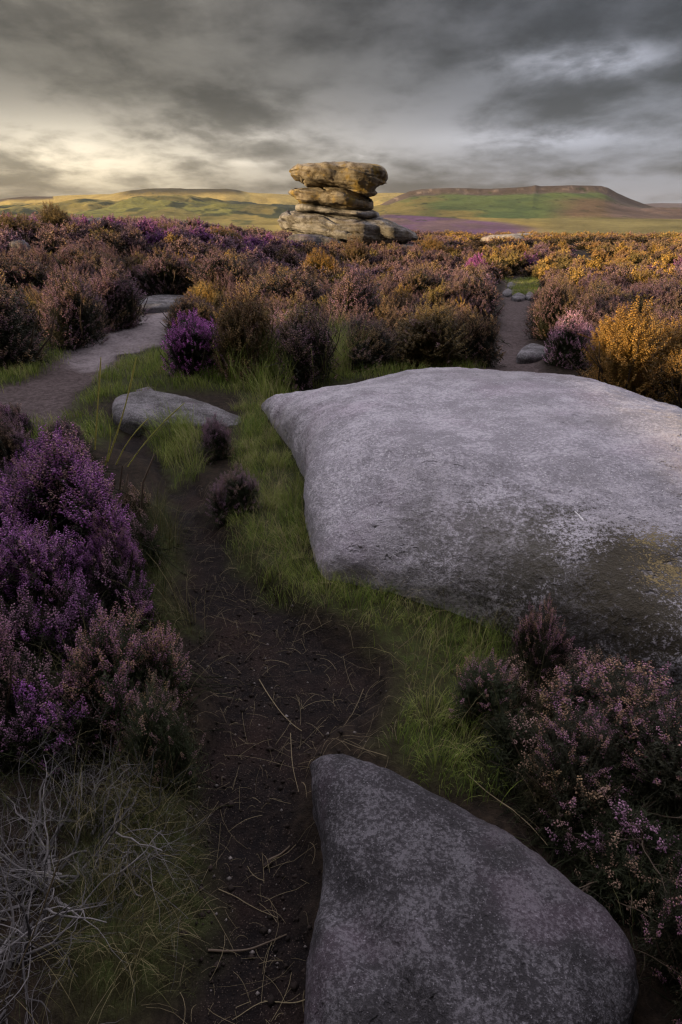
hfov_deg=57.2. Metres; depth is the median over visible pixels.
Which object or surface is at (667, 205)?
hill
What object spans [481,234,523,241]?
rock
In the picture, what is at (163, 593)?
grass
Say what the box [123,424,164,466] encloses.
grass stalk
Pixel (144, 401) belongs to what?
rock
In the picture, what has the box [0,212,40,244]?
heather bush
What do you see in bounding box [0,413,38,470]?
heather bush
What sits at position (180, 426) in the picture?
grass
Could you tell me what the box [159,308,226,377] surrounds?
heather bush
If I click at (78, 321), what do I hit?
heather bush
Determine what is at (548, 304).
heather bush
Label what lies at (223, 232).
heather bush
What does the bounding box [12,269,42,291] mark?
heather bush
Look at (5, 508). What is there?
heather bush
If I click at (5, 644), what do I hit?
heather bush
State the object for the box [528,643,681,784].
heather bush
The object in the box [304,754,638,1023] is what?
boulder
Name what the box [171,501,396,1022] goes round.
peat crumbs
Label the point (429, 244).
heather bush
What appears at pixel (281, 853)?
twig
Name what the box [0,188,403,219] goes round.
hill
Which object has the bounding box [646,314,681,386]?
heather bush
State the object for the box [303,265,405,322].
heather bush
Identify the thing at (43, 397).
path
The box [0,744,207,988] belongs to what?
dead heather bush
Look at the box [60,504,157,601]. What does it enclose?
heather bush
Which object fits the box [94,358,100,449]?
grass stalk
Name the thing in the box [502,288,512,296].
rock
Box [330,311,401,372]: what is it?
heather bush
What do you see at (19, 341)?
heather bush
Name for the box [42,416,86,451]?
heather bush
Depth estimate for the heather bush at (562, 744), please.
1.74 m
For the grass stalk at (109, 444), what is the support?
on the ground at (480, 806)
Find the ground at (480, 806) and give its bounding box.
[0,238,681,1023]
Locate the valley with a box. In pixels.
[127,217,681,235]
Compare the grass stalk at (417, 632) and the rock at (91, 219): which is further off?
the rock at (91, 219)
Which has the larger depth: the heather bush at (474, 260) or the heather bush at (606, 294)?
the heather bush at (474, 260)
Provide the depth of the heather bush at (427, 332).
6.95 m
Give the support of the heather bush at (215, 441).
on the ground at (480, 806)
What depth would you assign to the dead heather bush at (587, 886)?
1.51 m
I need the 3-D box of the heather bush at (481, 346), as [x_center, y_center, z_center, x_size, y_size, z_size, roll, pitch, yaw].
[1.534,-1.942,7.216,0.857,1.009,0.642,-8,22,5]
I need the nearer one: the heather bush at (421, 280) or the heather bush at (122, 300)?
the heather bush at (122, 300)
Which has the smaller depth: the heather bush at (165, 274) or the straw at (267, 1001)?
the straw at (267, 1001)
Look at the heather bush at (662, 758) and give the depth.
1.74 m
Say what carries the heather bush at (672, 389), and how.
on the ground at (480, 806)
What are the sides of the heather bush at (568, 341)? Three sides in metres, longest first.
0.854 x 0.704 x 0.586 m
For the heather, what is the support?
on the ground at (480, 806)
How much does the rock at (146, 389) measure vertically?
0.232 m
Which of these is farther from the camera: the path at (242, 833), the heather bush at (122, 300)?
the heather bush at (122, 300)
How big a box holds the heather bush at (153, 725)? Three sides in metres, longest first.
0.530 x 0.310 x 0.273 m
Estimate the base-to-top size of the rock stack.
4.282 m
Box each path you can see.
[0,312,170,426]
[112,424,367,1023]
[482,280,538,372]
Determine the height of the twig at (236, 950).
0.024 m
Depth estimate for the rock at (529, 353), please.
7.46 m
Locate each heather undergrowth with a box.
[0,402,239,796]
[426,634,681,1004]
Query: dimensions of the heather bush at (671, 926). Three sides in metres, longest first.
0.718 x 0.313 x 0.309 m
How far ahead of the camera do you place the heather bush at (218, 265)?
11.26 m
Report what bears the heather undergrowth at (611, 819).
on the ground at (480, 806)
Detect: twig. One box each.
[208,934,286,952]
[268,845,289,860]
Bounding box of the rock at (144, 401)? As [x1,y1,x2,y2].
[112,390,240,435]
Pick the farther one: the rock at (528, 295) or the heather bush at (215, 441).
the rock at (528, 295)
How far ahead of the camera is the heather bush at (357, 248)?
19.15 m
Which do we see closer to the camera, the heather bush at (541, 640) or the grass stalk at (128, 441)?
the heather bush at (541, 640)
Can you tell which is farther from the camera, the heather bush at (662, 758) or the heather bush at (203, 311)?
the heather bush at (203, 311)
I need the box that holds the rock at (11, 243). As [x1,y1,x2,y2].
[7,240,31,255]
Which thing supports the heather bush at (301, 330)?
on the ground at (480, 806)
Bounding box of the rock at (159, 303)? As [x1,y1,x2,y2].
[138,294,184,314]
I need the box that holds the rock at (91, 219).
[85,218,102,228]
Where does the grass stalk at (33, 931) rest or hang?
on the ground at (480, 806)
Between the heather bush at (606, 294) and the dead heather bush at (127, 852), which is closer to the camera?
the dead heather bush at (127, 852)
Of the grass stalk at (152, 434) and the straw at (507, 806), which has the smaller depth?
the straw at (507, 806)
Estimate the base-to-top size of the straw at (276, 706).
0.023 m
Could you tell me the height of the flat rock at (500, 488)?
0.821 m
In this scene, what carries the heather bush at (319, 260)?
on the ground at (480, 806)
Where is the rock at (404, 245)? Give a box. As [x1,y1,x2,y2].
[397,244,412,248]
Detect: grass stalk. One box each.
[0,854,61,1008]
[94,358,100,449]
[105,424,110,465]
[107,357,136,461]
[115,418,148,464]
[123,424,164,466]
[127,403,183,466]
[398,613,431,648]
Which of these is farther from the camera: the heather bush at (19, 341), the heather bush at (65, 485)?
the heather bush at (19, 341)
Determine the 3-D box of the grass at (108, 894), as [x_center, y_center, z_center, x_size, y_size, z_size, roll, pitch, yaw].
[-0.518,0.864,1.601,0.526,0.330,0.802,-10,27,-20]
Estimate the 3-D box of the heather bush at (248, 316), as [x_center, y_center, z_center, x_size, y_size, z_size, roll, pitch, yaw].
[-1.003,-1.772,6.451,0.914,1.320,0.910,-6,19,-22]
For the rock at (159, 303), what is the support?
on the ground at (480, 806)
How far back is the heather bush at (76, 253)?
11.44 m
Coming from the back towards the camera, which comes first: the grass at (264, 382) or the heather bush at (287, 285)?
the heather bush at (287, 285)
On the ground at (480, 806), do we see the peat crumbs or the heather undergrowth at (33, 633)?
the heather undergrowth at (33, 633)
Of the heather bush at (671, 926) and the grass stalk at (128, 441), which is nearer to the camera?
the heather bush at (671, 926)
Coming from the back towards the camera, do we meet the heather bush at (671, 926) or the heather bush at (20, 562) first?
the heather bush at (20, 562)
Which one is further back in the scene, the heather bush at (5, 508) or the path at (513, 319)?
the path at (513, 319)
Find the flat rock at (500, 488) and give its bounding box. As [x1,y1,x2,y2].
[261,367,681,700]
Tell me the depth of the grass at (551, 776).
1.85 m
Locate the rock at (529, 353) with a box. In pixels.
[516,343,548,363]
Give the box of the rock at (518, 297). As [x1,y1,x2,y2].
[511,293,525,301]
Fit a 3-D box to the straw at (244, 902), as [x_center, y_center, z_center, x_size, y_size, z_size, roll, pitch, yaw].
[-0.245,1.021,1.635,0.175,0.019,0.005,10,27,20]
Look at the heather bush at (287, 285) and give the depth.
10.21 m
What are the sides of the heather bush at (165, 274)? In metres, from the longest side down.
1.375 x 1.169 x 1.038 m
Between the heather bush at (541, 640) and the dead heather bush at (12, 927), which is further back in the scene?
the heather bush at (541, 640)
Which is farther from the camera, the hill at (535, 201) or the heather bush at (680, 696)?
the hill at (535, 201)
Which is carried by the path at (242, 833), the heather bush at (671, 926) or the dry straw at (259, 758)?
the dry straw at (259, 758)
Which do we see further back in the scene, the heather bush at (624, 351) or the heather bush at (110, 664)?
the heather bush at (624, 351)
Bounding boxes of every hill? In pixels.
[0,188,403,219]
[373,185,681,218]
[646,203,681,207]
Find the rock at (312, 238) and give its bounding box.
[287,234,340,245]
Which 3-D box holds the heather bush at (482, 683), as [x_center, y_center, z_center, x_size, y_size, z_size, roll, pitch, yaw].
[0.471,0.619,2.113,0.341,0.406,0.309,-6,21,-5]
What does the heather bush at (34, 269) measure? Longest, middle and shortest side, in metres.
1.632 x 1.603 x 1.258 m
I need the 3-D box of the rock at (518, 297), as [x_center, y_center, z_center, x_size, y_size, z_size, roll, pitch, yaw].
[3.776,-4.497,13.324,0.295,0.274,1.085,8,27,17]
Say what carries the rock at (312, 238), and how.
on the ground at (480, 806)
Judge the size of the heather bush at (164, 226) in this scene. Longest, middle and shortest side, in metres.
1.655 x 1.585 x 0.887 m
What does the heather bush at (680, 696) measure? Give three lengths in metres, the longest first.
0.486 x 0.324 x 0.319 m
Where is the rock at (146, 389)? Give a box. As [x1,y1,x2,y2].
[134,387,152,391]
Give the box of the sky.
[0,0,681,203]
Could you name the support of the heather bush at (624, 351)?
on the ground at (480, 806)
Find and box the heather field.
[381,216,561,233]
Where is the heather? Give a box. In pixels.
[0,211,681,362]
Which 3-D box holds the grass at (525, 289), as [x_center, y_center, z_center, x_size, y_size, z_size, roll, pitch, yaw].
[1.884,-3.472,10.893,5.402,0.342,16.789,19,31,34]
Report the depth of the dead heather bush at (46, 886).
1.61 m
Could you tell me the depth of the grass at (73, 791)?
1.72 m
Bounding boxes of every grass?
[0,276,541,443]
[0,552,228,1023]
[23,719,229,1022]
[74,474,221,638]
[133,396,210,486]
[208,299,388,401]
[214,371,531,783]
[454,596,681,971]
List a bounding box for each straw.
[43,482,436,1023]
[218,889,276,917]
[232,999,304,1019]
[259,679,301,730]
[290,733,298,790]
[343,741,386,756]
[468,775,546,844]
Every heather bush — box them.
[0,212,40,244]
[0,245,54,296]
[0,269,55,371]
[0,412,169,606]
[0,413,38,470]
[0,456,35,557]
[0,509,106,628]
[0,607,45,718]
[0,680,225,1023]
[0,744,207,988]
[0,794,155,1023]
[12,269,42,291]
[28,259,113,351]
[29,200,78,229]
[40,591,205,761]
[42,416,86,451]
[48,242,135,279]
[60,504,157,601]
[83,258,150,332]
[108,668,209,805]
[134,246,200,296]
[151,221,186,234]
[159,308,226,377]
[160,294,221,337]
[183,246,283,291]
[192,411,234,465]
[200,461,266,528]
[202,277,283,382]
[204,225,243,243]
[242,263,324,308]
[265,299,342,390]
[302,247,340,275]
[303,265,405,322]
[329,234,377,269]
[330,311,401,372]
[387,297,484,368]
[393,262,447,297]
[408,236,451,253]
[432,268,506,324]
[444,648,534,734]
[454,302,508,368]
[464,253,486,266]
[490,736,681,1008]
[504,593,577,686]
[509,695,636,853]
[522,274,588,340]
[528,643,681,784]
[541,310,595,369]
[567,295,681,400]
[585,279,643,315]
[598,684,681,838]
[630,866,681,1023]
[636,275,681,315]
[645,347,681,407]
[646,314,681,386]
[670,690,681,727]
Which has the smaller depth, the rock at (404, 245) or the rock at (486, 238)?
the rock at (404, 245)
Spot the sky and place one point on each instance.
(97, 96)
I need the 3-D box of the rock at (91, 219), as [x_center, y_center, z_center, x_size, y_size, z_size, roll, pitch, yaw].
[-6.804,-7.748,17.293,0.807,0.707,0.595,0,25,0]
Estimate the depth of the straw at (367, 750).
1.99 m
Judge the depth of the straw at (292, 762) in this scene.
2.06 m
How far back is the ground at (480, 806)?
2.02 m
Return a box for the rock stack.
[277,161,417,246]
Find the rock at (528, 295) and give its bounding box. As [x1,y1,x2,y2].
[525,292,533,300]
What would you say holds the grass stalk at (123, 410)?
on the ground at (480, 806)
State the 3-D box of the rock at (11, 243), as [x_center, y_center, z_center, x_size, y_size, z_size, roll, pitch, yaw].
[-6.413,-5.083,12.537,0.499,0.677,0.406,0,25,0]
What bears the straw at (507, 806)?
on the ground at (480, 806)
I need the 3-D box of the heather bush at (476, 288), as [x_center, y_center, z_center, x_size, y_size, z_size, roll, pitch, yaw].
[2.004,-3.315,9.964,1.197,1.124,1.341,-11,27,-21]
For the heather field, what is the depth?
620.08 m
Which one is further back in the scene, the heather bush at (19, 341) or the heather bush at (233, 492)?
the heather bush at (19, 341)
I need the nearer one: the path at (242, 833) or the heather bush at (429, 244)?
the path at (242, 833)
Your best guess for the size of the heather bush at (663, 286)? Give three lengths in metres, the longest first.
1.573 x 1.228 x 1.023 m
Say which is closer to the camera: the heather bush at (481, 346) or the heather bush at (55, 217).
the heather bush at (481, 346)

